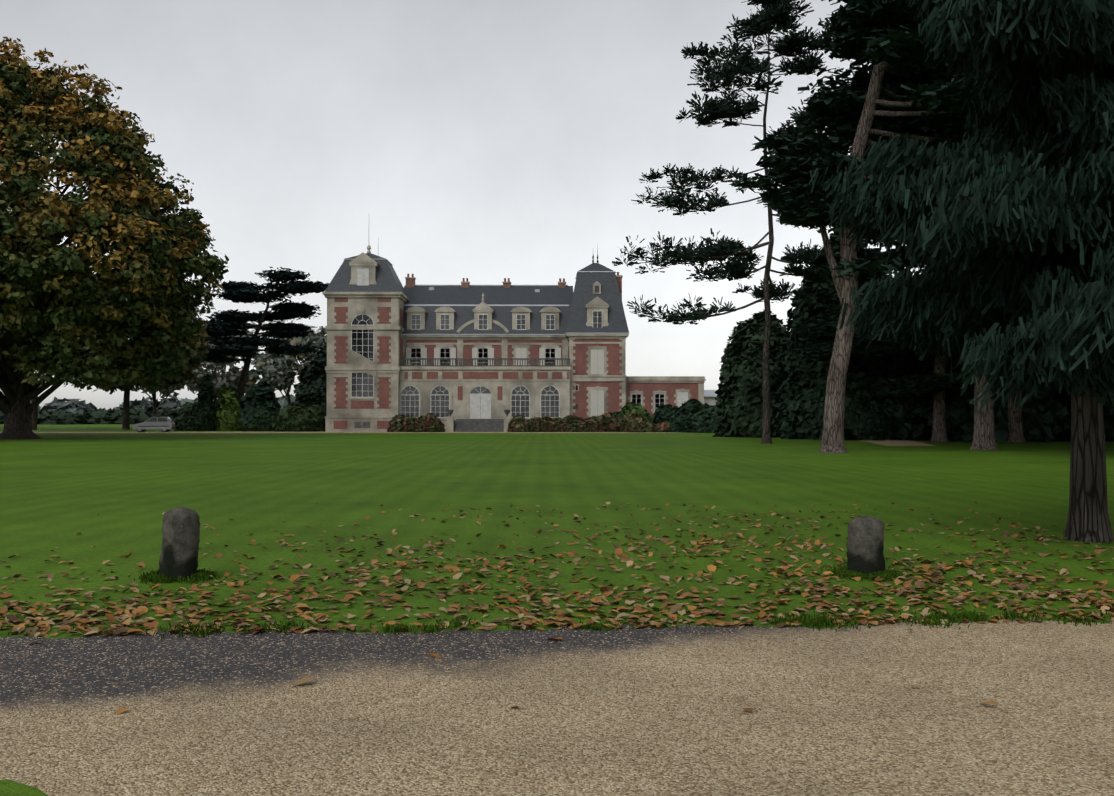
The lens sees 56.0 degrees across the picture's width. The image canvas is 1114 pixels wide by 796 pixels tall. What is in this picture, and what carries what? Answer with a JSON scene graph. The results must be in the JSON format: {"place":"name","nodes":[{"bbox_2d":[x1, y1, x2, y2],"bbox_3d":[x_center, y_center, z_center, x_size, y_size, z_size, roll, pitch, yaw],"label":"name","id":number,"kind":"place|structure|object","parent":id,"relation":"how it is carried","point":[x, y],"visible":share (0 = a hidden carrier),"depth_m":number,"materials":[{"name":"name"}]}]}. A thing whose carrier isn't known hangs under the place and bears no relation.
{"place":"outdoors","nodes":[
{"label":"outdoors","id":0,"kind":"place"},
{"bbox_2d":[201,266,328,401],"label":"cedar","id":1,"kind":"object","parent":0,"point":[248,292],"depth_m":126.62,"materials":[{"name":"green plant"}]},
{"bbox_2d":[0,0,925,409],"label":"sky","id":2,"kind":"structure","parent":0,"point":[484,142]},
{"bbox_2d":[0,618,1113,795],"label":"gravel path","id":3,"kind":"structure","parent":0,"point":[627,710],"depth_m":5.32,"materials":[{"name":"beige gravel"}]},
{"bbox_2d":[0,779,47,795],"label":"grass patch","id":4,"kind":"object","parent":3,"relation":"on","point":[10,787],"visible":1,"depth_m":4.21,"materials":[{"name":"green plant"}]},
{"bbox_2d":[0,424,1113,639],"bbox_3d":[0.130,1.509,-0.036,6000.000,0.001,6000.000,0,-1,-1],"label":"lawn","id":5,"kind":"structure","parent":0,"point":[59,490],"depth_m":15.87,"materials":[{"name":"green plant"}]},
{"bbox_2d":[0,277,96,429],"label":"tree","id":6,"kind":"object","parent":5,"relation":"on","point":[34,413],"depth_m":110.28,"materials":[{"name":"plant"}]},
{"bbox_2d":[0,37,228,438],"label":"deciduous tree","id":7,"kind":"object","parent":5,"relation":"on","point":[116,217],"depth_m":63.40,"materials":[{"name":"green plant"}]},
{"bbox_2d":[60,276,209,429],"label":"tree","id":8,"kind":"object","parent":5,"relation":"on","point":[194,361],"depth_m":113.08,"materials":[{"name":"green plant"}]},
{"bbox_2d":[0,394,295,424],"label":"tree line","id":9,"kind":"object","parent":5,"relation":"on","point":[56,411],"visible":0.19,"depth_m":189.63,"materials":[{"name":"green plant"}]},
{"bbox_2d":[131,385,178,416],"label":"pale tree","id":10,"kind":"object","parent":5,"relation":"on","point":[167,392],"depth_m":139.01,"materials":[{"name":"green plant"}]},
{"bbox_2d":[159,506,199,580],"bbox_3d":[-3.491,1.366,9.726,0.353,0.720,0.356,1,-1,32],"label":"bollard","id":11,"kind":"object","parent":5,"relation":"on","point":[180,541],"visible":0.9,"depth_m":9.60,"materials":[{"name":"stone"}]},
{"bbox_2d":[184,323,227,391],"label":"pale tree","id":12,"kind":"object","parent":5,"relation":"on","point":[208,367],"depth_m":145.34,"materials":[{"name":"green plant"}]},
{"bbox_2d":[186,341,251,402],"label":"pale tree","id":13,"kind":"object","parent":5,"relation":"on","point":[233,374],"depth_m":134.78,"materials":[{"name":"green plant"}]},
{"bbox_2d":[185,318,264,395],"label":"tree","id":14,"kind":"object","parent":5,"relation":"on","point":[254,377],"depth_m":149.65,"materials":[{"name":"green plant"}]},
{"bbox_2d":[173,345,326,431],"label":"shrubs","id":15,"kind":"object","parent":5,"relation":"on","point":[257,407],"visible":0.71,"depth_m":103.90,"materials":[{"name":"green plant"}]},
{"bbox_2d":[251,346,309,404],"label":"tree","id":16,"kind":"object","parent":5,"relation":"on","point":[271,370],"depth_m":159.78,"materials":[{"name":"green plant"}]},
{"bbox_2d":[270,326,326,374],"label":"tree","id":17,"kind":"object","parent":5,"relation":"on","point":[319,340],"depth_m":146.49,"materials":[{"name":"green plant"}]},
{"bbox_2d":[0,432,934,445],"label":"gravel drive","id":18,"kind":"structure","parent":5,"relation":"on","point":[897,442],"depth_m":94.58,"materials":[{"name":"beige gravel"}]},
{"bbox_2d":[132,417,174,431],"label":"car","id":19,"kind":"object","parent":18,"relation":"on","point":[165,424],"visible":1,"depth_m":96.04,"materials":[{"name":"paint"}]},
{"bbox_2d":[322,245,717,431],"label":"chateau","id":20,"kind":"structure","parent":5,"relation":"on","point":[464,356],"depth_m":101.42,"materials":[{"name":"brick"}]},
{"bbox_2d":[387,413,671,431],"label":"bushes","id":21,"kind":"object","parent":5,"relation":"on","point":[604,422],"visible":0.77,"depth_m":96.48,"materials":[{"name":"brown plant"}]},
{"bbox_2d":[0,502,1113,714],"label":"fallen leaves","id":22,"kind":"object","parent":5,"relation":"on","point":[141,609],"visible":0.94,"depth_m":8.70,"materials":[{"name":"brown plant"}]},
{"bbox_2d":[612,0,864,443],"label":"pine","id":23,"kind":"object","parent":5,"relation":"on","point":[772,11],"depth_m":56.71,"materials":[{"name":"green plant"}]},
{"bbox_2d":[608,228,1113,441],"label":"shrubs","id":24,"kind":"object","parent":5,"relation":"on","point":[797,394],"visible":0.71,"depth_m":66.06,"materials":[{"name":"green plant"}]},
{"bbox_2d":[846,516,884,574],"bbox_3d":[2.935,1.424,9.957,0.366,0.610,0.373,2,-1,-25],"label":"bollard","id":25,"kind":"object","parent":5,"relation":"on","point":[865,547],"visible":0.9,"depth_m":9.82,"materials":[{"name":"stone"}]},
{"bbox_2d":[729,0,1013,452],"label":"pine","id":26,"kind":"object","parent":5,"relation":"on","point":[860,26],"depth_m":42.47,"materials":[{"name":"green plant"}]},
{"bbox_2d":[782,62,968,441],"bbox_3d":[22.042,-12.645,62.494,17.341,30.432,15.594,0,-1,-1],"label":"pine tree","id":27,"kind":"object","parent":5,"relation":"on","point":[817,329],"depth_m":61.08,"materials":[{"name":"green plant"}]},
{"bbox_2d":[791,3,998,449],"bbox_3d":[18.686,-14.926,47.148,15.964,34.471,19.371,0,-1,-1],"label":"pine tree","id":28,"kind":"object","parent":5,"relation":"on","point":[894,79],"depth_m":46.94,"materials":[{"name":"green plant"}]},
{"bbox_2d":[870,133,1025,441],"bbox_3d":[26.464,-12.814,60.381,17.679,30.698,18.572,0,-1,-1],"label":"tree","id":29,"kind":"object","parent":5,"relation":"on","point":[912,386],"depth_m":59.62,"materials":[{"name":"green plant"}]},
{"bbox_2d":[808,0,1113,542],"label":"conifer","id":30,"kind":"object","parent":5,"relation":"on","point":[1040,180],"depth_m":11.96,"materials":[{"name":"green plant"}]}
]}

